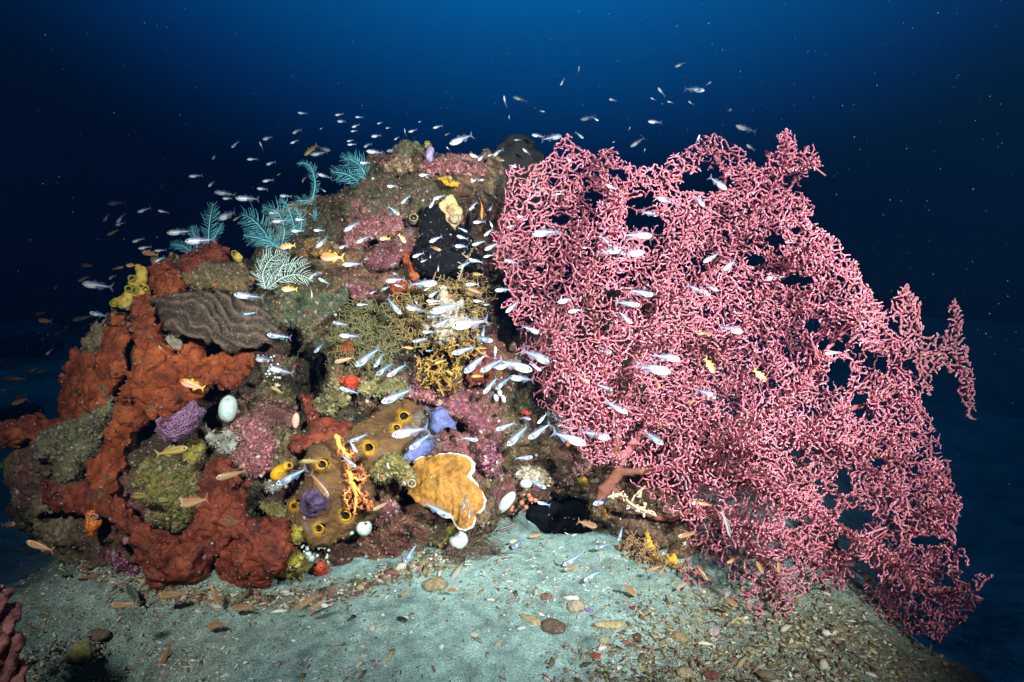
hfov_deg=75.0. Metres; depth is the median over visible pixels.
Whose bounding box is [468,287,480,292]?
tan cardinalfish
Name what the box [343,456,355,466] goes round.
blue striped cardinalfish
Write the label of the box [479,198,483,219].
anthias
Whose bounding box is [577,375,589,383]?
tan cardinalfish
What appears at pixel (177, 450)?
yellow striped fish
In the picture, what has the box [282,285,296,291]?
anthias
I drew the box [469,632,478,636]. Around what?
stone
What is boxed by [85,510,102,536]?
orange ascidian
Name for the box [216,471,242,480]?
tan cardinalfish
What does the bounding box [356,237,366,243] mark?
silver cardinalfish
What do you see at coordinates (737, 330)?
silver cardinalfish
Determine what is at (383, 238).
anthias
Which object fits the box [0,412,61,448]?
ledge sponge
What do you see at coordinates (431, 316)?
blue striped cardinalfish
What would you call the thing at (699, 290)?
silver cardinalfish
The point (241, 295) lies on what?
silver cardinalfish
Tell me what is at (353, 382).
scarlet crust
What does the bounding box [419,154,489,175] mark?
rose crown rock
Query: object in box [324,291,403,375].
olive hydroid turf
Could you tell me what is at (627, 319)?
blue striped cardinalfish
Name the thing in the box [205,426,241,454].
grey sponge lump
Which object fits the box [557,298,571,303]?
silver cardinalfish
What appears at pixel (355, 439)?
blue striped cardinalfish
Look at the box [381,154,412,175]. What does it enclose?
mottled crown lump
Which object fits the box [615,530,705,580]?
brown hydroid bush
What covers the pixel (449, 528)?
pistachio sponge
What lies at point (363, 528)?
white ascidian
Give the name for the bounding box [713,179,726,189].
silver cardinalfish
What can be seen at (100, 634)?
stone
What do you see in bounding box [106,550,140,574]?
magenta crust
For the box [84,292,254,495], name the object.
orange sponge
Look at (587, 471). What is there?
lilac twig coral
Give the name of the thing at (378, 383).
shelf coral
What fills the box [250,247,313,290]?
feather hydroid
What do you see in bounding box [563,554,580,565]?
blue striped cardinalfish
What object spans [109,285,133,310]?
spotted ascidian
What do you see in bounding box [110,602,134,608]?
tan cardinalfish
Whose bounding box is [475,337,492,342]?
blue striped cardinalfish
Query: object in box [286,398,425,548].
brown sponge
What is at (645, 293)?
blue striped cardinalfish
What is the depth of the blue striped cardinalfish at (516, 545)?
1.96 m
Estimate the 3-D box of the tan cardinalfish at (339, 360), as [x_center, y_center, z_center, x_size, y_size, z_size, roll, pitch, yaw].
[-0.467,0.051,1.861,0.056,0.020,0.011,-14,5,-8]
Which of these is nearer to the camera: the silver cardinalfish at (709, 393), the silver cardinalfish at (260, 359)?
the silver cardinalfish at (260, 359)
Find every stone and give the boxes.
[65,640,95,665]
[86,628,110,641]
[423,576,447,591]
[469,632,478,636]
[540,592,552,599]
[542,618,565,634]
[567,599,584,612]
[590,652,600,658]
[599,636,609,643]
[632,632,640,640]
[671,631,688,642]
[676,667,693,678]
[703,670,718,679]
[708,626,719,635]
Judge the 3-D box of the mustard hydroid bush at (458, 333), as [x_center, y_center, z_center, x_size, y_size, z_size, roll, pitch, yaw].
[-0.164,-0.087,2.212,0.483,0.294,0.306,-10,15,-40]
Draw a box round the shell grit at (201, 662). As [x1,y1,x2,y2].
[15,551,408,681]
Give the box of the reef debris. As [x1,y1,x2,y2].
[15,510,526,620]
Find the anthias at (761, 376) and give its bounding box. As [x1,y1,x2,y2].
[752,368,766,381]
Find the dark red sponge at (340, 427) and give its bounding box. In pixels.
[287,393,351,454]
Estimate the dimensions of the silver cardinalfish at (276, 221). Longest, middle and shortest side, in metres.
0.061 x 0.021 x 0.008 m
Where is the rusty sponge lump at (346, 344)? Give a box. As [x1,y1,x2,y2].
[332,339,354,358]
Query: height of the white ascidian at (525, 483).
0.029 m
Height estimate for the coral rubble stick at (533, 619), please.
0.013 m
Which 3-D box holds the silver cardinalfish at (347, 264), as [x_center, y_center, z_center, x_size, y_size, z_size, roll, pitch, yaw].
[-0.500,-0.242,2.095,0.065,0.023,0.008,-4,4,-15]
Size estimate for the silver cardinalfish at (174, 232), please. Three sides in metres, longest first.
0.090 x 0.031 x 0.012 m
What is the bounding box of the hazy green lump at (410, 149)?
[394,141,422,155]
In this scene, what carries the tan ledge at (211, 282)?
on the coral reef rock at (315, 376)
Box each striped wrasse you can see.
[498,523,518,531]
[719,511,731,536]
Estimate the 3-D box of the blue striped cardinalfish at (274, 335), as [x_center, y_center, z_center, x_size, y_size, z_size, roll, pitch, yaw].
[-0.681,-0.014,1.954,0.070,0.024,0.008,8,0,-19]
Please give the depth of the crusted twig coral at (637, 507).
1.84 m
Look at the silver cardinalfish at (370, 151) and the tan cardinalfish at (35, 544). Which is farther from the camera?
the silver cardinalfish at (370, 151)
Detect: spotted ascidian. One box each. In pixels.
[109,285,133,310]
[127,264,147,286]
[131,283,150,298]
[231,250,242,262]
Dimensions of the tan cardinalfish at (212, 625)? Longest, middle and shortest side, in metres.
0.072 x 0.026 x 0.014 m
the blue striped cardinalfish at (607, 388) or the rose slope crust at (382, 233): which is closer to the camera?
the blue striped cardinalfish at (607, 388)
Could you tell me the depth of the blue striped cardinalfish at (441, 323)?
2.02 m
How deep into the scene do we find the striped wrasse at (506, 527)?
2.05 m
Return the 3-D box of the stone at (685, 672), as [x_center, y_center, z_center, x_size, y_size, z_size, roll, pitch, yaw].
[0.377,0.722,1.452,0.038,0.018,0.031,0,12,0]
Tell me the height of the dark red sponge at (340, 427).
0.116 m
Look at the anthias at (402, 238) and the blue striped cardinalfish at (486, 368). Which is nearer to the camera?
the blue striped cardinalfish at (486, 368)
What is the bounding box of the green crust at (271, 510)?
[259,502,286,519]
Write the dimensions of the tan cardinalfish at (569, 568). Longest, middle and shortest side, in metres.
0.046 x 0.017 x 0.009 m
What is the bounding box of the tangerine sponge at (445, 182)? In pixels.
[437,176,459,187]
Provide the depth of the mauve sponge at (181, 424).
1.88 m
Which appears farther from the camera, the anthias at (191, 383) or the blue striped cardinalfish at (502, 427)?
the blue striped cardinalfish at (502, 427)
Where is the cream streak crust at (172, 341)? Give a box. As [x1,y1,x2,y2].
[166,335,185,353]
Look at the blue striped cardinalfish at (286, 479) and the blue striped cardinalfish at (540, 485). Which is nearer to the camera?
the blue striped cardinalfish at (286, 479)
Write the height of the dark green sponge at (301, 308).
0.161 m
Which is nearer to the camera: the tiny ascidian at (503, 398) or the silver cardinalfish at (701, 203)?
the silver cardinalfish at (701, 203)
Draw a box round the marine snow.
[1,0,1023,680]
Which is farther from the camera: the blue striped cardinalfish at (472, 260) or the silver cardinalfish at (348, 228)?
the silver cardinalfish at (348, 228)
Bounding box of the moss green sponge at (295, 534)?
[291,524,303,543]
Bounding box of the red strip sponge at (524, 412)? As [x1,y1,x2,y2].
[520,410,530,414]
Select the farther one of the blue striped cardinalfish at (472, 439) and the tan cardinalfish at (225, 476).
the blue striped cardinalfish at (472, 439)
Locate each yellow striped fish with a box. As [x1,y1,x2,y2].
[132,492,148,501]
[154,445,187,459]
[270,386,283,393]
[300,459,320,463]
[304,142,318,155]
[434,358,446,364]
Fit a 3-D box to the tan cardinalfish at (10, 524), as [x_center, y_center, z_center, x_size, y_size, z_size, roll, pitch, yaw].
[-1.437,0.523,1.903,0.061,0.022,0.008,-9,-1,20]
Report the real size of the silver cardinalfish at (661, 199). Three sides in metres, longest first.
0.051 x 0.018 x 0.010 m
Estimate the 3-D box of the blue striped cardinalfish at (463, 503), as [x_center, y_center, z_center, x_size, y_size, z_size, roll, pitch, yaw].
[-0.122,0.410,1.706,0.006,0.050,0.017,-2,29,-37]
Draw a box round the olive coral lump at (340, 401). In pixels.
[314,379,348,415]
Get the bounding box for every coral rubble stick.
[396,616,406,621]
[520,614,540,624]
[594,620,625,628]
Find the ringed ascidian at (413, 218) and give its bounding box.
[407,213,418,224]
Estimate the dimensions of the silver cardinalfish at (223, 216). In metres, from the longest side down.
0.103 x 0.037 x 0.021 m
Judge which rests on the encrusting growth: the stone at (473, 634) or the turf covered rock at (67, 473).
the turf covered rock at (67, 473)
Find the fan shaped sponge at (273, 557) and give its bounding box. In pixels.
[215,515,295,588]
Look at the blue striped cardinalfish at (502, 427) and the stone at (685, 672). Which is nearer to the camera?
the stone at (685, 672)
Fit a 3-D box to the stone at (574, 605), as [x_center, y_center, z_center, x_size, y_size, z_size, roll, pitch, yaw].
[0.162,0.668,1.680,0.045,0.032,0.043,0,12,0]
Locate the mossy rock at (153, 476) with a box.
[135,457,201,529]
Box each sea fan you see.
[490,128,993,643]
[680,558,714,586]
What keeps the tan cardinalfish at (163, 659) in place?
on the seabed
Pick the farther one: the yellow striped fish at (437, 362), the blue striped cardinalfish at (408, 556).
the yellow striped fish at (437, 362)
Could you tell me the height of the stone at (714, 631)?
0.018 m
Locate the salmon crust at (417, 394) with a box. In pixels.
[405,388,432,401]
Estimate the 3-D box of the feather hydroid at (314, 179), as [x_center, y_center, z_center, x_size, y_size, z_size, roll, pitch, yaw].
[-0.795,-0.639,2.633,0.104,0.155,0.072,9,14,36]
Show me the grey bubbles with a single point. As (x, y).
(268, 370)
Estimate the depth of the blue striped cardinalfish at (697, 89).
2.40 m
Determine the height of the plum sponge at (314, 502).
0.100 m
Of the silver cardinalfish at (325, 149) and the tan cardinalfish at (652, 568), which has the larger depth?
the silver cardinalfish at (325, 149)
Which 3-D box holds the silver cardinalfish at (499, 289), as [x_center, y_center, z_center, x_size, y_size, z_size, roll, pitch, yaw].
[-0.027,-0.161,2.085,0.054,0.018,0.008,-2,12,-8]
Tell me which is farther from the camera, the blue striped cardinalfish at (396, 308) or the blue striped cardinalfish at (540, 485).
the blue striped cardinalfish at (396, 308)
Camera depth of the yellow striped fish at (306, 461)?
1.69 m
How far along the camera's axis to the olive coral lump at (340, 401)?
1.95 m
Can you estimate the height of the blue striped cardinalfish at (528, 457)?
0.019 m
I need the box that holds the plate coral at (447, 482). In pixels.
[407,452,486,530]
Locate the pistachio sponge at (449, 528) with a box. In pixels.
[443,525,456,545]
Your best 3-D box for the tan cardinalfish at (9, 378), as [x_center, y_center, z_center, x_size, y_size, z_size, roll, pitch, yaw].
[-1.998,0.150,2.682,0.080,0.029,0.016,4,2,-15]
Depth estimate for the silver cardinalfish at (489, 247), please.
2.02 m
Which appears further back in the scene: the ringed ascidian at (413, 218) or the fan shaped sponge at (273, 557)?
the ringed ascidian at (413, 218)
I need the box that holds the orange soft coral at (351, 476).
[334,434,373,515]
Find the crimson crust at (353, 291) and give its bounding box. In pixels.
[348,285,375,302]
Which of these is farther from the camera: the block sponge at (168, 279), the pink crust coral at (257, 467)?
the block sponge at (168, 279)
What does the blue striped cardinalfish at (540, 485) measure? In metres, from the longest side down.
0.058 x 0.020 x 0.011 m
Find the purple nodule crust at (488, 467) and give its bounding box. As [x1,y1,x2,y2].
[480,443,502,477]
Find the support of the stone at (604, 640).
on the seabed
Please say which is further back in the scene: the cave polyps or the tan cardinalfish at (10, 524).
the cave polyps
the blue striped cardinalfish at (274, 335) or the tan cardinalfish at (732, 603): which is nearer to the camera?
the tan cardinalfish at (732, 603)
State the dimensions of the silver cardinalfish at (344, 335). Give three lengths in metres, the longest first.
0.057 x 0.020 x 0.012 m
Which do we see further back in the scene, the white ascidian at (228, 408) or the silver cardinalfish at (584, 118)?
the silver cardinalfish at (584, 118)
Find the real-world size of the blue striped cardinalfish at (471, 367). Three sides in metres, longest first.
0.068 x 0.024 x 0.014 m
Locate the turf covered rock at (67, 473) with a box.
[35,399,112,479]
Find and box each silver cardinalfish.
[82,281,105,288]
[107,201,121,205]
[167,229,186,235]
[185,237,208,244]
[215,190,230,195]
[217,213,232,220]
[234,292,256,298]
[236,196,253,200]
[255,356,268,361]
[269,366,287,372]
[272,219,284,222]
[311,152,323,155]
[315,238,326,247]
[320,147,329,151]
[339,333,353,337]
[342,262,354,266]
[344,224,355,231]
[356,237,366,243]
[366,149,378,153]
[386,278,400,282]
[392,428,420,438]
[405,305,420,311]
[416,280,436,286]
[430,305,454,314]
[449,136,467,145]
[452,320,480,329]
[484,244,495,250]
[495,288,507,291]
[497,364,508,368]
[505,304,514,312]
[506,362,531,372]
[509,375,528,381]
[513,96,524,100]
[527,328,539,333]
[528,352,551,364]
[532,230,553,236]
[546,134,560,139]
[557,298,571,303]
[559,434,585,446]
[581,116,592,120]
[587,432,609,439]
[602,247,620,253]
[609,403,627,413]
[623,249,643,256]
[630,140,640,146]
[630,232,651,239]
[642,365,670,375]
[647,212,658,216]
[657,196,669,202]
[660,355,679,361]
[692,287,708,295]
[696,197,704,206]
[701,391,718,398]
[703,255,715,262]
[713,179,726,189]
[723,261,733,270]
[725,327,742,334]
[736,124,750,130]
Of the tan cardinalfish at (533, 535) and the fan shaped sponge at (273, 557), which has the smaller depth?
the fan shaped sponge at (273, 557)
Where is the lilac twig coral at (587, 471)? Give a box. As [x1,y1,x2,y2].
[572,462,592,482]
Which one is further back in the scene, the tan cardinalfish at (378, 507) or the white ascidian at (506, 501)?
the white ascidian at (506, 501)
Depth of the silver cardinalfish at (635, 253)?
1.85 m
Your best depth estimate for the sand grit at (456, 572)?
1.74 m
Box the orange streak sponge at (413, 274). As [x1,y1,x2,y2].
[401,251,419,280]
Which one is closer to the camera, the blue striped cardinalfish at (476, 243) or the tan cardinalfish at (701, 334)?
the tan cardinalfish at (701, 334)
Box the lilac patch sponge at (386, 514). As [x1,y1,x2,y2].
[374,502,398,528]
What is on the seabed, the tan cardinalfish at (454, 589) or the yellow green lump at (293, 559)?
the tan cardinalfish at (454, 589)
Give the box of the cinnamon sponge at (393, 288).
[390,278,414,304]
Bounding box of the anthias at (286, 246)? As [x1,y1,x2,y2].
[280,242,295,249]
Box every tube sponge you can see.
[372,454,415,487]
[438,194,463,227]
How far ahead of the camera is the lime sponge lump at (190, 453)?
1.96 m
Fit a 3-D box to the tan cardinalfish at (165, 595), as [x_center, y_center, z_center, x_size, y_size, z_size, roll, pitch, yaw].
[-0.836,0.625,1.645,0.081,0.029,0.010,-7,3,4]
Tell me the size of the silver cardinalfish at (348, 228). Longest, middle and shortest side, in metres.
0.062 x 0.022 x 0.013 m
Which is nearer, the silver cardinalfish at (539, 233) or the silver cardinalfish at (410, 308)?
the silver cardinalfish at (539, 233)
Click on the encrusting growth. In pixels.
(276, 496)
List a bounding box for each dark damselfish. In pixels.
[56,567,72,577]
[126,585,142,607]
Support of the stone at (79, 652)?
on the shell grit at (201, 662)
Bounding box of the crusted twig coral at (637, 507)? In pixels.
[608,486,656,516]
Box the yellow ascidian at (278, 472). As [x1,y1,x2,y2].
[270,461,292,480]
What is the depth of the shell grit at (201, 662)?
1.66 m
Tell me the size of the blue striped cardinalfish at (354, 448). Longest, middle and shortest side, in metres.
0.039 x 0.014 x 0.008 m
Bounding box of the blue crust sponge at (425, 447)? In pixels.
[403,439,433,461]
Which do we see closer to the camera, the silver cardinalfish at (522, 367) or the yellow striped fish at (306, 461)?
the yellow striped fish at (306, 461)
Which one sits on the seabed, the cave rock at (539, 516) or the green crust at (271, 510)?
the cave rock at (539, 516)
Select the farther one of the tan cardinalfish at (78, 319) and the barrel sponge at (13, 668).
the tan cardinalfish at (78, 319)
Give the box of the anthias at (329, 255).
[320,250,343,262]
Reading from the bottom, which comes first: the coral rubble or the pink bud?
the coral rubble
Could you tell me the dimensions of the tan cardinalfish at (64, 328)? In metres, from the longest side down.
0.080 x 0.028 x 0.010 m
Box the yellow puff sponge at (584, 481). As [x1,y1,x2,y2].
[578,476,587,484]
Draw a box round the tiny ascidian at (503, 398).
[501,395,505,402]
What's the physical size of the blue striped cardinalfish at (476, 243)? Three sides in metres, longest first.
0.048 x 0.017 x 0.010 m
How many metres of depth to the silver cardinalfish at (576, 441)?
1.45 m
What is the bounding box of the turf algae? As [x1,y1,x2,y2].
[0,139,865,580]
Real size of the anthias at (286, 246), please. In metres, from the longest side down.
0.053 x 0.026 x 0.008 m
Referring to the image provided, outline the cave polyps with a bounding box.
[509,493,537,511]
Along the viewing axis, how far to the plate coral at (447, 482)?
1.80 m
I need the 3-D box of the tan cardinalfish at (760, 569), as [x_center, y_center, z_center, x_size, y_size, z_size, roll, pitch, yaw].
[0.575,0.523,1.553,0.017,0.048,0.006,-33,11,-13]
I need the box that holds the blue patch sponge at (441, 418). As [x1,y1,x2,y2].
[429,406,457,433]
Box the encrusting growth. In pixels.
[0,140,860,589]
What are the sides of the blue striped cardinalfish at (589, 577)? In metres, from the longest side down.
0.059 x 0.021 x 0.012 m
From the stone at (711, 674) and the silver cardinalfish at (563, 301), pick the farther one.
the silver cardinalfish at (563, 301)
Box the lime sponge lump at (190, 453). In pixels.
[182,439,204,467]
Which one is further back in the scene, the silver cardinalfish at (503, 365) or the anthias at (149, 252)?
the anthias at (149, 252)
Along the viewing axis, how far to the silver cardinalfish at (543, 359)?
1.95 m
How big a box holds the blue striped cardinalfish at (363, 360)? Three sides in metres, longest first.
0.073 x 0.025 x 0.009 m
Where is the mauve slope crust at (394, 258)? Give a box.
[365,240,414,268]
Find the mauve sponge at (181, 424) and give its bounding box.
[154,401,206,442]
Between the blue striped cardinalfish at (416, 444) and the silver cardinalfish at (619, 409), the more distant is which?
the silver cardinalfish at (619, 409)
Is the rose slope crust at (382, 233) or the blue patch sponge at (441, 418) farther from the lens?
the rose slope crust at (382, 233)
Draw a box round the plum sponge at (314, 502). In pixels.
[299,488,328,517]
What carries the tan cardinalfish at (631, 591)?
on the seabed
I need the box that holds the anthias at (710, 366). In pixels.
[703,357,714,372]
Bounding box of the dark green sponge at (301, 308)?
[262,287,348,340]
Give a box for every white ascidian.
[218,395,237,421]
[356,521,371,535]
[449,531,467,549]
[499,491,515,512]
[520,479,531,487]
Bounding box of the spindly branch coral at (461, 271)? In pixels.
[457,239,476,279]
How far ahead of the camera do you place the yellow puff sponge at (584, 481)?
2.08 m
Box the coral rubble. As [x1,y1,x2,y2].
[541,568,966,681]
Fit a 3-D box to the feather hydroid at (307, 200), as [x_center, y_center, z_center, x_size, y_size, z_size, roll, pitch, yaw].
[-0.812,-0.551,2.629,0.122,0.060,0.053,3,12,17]
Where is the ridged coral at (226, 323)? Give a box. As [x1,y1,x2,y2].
[148,288,283,354]
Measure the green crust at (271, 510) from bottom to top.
0.054 m
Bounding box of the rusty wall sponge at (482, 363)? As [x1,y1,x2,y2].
[465,348,495,388]
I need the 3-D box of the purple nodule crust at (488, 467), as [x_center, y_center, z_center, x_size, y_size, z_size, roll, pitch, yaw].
[-0.063,0.358,1.990,0.046,0.106,0.141,5,13,23]
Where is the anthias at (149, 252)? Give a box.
[142,249,158,256]
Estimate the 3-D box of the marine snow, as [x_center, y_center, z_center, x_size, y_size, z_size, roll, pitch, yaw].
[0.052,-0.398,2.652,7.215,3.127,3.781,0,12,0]
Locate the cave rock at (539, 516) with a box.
[526,493,597,533]
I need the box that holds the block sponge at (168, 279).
[146,259,186,297]
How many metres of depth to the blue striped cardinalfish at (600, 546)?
1.91 m
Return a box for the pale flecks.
[301,544,329,562]
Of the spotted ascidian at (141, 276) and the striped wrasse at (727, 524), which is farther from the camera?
the spotted ascidian at (141, 276)
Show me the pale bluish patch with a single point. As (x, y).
(274, 488)
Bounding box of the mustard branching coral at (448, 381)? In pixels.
[415,333,487,395]
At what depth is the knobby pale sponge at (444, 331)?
2.11 m
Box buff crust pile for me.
[517,466,550,484]
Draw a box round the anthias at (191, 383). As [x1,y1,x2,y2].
[181,378,205,391]
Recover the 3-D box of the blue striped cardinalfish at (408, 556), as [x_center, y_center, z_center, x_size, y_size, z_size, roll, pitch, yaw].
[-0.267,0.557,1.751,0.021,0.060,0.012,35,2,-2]
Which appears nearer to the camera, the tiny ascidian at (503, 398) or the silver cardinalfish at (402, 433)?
the silver cardinalfish at (402, 433)
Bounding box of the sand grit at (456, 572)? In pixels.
[363,515,740,681]
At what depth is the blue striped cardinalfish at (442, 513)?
1.70 m
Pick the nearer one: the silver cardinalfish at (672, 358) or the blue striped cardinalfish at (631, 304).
the silver cardinalfish at (672, 358)
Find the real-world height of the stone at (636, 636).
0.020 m
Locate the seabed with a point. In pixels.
(982, 450)
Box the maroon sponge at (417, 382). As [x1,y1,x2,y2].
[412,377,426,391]
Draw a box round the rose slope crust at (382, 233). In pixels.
[343,216,404,248]
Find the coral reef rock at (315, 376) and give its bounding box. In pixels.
[3,148,871,581]
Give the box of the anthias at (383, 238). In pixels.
[379,236,389,240]
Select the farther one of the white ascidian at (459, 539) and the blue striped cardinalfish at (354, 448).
the white ascidian at (459, 539)
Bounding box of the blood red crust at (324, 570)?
[312,561,328,575]
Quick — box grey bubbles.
[256,354,280,381]
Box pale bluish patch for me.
[264,481,279,492]
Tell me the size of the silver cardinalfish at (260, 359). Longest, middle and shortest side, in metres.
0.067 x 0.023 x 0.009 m
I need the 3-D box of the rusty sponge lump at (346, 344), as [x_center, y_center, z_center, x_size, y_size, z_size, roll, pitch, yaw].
[-0.514,0.030,2.027,0.075,0.072,0.086,0,12,0]
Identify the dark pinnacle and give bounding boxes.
[492,134,550,212]
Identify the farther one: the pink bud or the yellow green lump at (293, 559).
the pink bud
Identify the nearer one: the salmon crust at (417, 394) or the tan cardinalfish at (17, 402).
the salmon crust at (417, 394)
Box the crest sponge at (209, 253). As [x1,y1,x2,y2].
[179,238,229,272]
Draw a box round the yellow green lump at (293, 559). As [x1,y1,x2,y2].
[283,550,308,577]
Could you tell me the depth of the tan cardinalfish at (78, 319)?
3.01 m
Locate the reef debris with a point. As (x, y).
(423, 563)
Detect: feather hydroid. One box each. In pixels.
[169,201,223,251]
[238,196,307,251]
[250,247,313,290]
[294,194,315,205]
[297,160,319,198]
[308,208,321,227]
[329,151,371,187]
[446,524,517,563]
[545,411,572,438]
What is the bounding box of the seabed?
[0,298,1023,681]
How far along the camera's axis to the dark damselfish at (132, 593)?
1.73 m
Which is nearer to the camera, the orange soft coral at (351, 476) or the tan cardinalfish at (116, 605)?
the tan cardinalfish at (116, 605)
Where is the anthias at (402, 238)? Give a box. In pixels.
[398,234,405,242]
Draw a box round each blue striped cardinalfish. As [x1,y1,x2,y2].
[90,311,104,315]
[241,312,254,315]
[267,333,288,338]
[276,469,303,485]
[314,344,322,352]
[333,321,345,324]
[340,387,356,392]
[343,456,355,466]
[350,442,357,452]
[351,434,365,441]
[355,349,376,366]
[373,354,382,366]
[376,364,390,375]
[381,390,408,403]
[387,365,404,376]
[389,207,398,214]
[389,299,401,313]
[403,546,415,562]
[409,435,428,449]
[412,338,425,342]
[422,330,433,333]
[427,315,439,318]
[427,504,449,518]
[436,317,451,327]
[452,347,472,354]
[458,262,469,268]
[461,496,465,508]
[463,437,477,441]
[464,355,484,373]
[468,502,470,517]
[469,258,481,262]
[472,241,483,245]
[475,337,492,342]
[480,360,499,372]
[483,379,495,393]
[495,378,508,389]
[496,423,512,430]
[507,428,525,445]
[512,540,522,548]
[517,455,531,459]
[528,425,547,438]
[530,480,545,488]
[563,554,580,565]
[584,571,600,581]
[593,498,609,505]
[595,544,610,549]
[598,385,612,391]
[619,301,639,306]
[620,313,631,323]
[632,290,652,296]
[647,433,663,444]
[686,87,704,92]
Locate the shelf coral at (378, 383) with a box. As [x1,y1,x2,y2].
[358,376,408,397]
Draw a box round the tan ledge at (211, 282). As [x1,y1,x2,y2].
[184,261,251,292]
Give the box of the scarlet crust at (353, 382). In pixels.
[338,375,358,393]
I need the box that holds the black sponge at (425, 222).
[412,204,480,280]
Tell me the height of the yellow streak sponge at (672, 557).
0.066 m
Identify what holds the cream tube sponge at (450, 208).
on the black sponge at (425, 222)
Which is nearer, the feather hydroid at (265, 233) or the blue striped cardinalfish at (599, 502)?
the blue striped cardinalfish at (599, 502)
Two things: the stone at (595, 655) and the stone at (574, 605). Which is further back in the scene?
the stone at (574, 605)
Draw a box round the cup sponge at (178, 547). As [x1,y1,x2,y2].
[40,457,251,589]
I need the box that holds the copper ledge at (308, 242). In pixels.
[296,236,331,256]
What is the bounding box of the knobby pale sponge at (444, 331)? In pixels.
[420,286,468,344]
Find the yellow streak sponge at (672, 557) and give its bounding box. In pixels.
[645,532,677,565]
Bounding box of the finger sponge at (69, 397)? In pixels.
[57,312,131,420]
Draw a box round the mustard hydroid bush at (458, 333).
[386,272,499,361]
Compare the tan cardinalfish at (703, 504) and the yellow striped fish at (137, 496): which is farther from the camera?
the tan cardinalfish at (703, 504)
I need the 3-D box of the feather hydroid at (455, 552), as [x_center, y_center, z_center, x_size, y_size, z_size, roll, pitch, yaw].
[-0.086,0.612,1.922,0.208,0.192,0.146,0,12,0]
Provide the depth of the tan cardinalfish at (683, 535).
1.80 m
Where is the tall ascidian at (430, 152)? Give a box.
[426,146,434,161]
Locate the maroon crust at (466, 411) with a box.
[441,390,493,450]
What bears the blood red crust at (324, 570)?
on the seabed
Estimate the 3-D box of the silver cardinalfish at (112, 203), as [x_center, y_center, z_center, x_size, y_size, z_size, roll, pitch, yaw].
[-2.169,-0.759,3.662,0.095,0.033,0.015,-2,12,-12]
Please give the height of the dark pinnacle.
0.410 m
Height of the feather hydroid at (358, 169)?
0.262 m
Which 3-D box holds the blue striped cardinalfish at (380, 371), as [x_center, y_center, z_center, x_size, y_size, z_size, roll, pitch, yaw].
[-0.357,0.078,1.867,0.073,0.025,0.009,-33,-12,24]
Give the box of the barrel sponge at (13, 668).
[0,584,30,681]
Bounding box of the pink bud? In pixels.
[292,413,299,427]
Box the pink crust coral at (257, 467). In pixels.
[232,419,276,475]
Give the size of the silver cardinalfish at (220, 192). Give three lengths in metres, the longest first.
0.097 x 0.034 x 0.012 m
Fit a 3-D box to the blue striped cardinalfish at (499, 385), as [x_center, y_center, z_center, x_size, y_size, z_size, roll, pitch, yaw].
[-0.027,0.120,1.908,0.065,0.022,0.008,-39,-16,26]
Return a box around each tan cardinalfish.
[3,376,23,380]
[3,522,14,526]
[11,399,25,405]
[15,393,25,398]
[26,540,50,550]
[38,318,49,322]
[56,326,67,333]
[73,316,89,321]
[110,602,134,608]
[157,591,184,599]
[159,644,171,667]
[179,498,204,508]
[207,622,222,629]
[210,585,220,604]
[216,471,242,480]
[232,605,250,611]
[298,595,317,607]
[310,600,324,609]
[312,475,328,496]
[334,357,351,363]
[373,503,386,510]
[445,588,458,591]
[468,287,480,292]
[529,534,540,537]
[564,566,577,570]
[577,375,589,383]
[580,521,596,528]
[624,585,636,595]
[649,566,659,570]
[678,533,693,537]
[695,332,710,336]
[697,567,707,579]
[699,502,709,505]
[726,599,737,606]
[755,560,763,573]
[777,561,779,572]
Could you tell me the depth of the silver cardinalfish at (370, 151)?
2.31 m
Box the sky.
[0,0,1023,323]

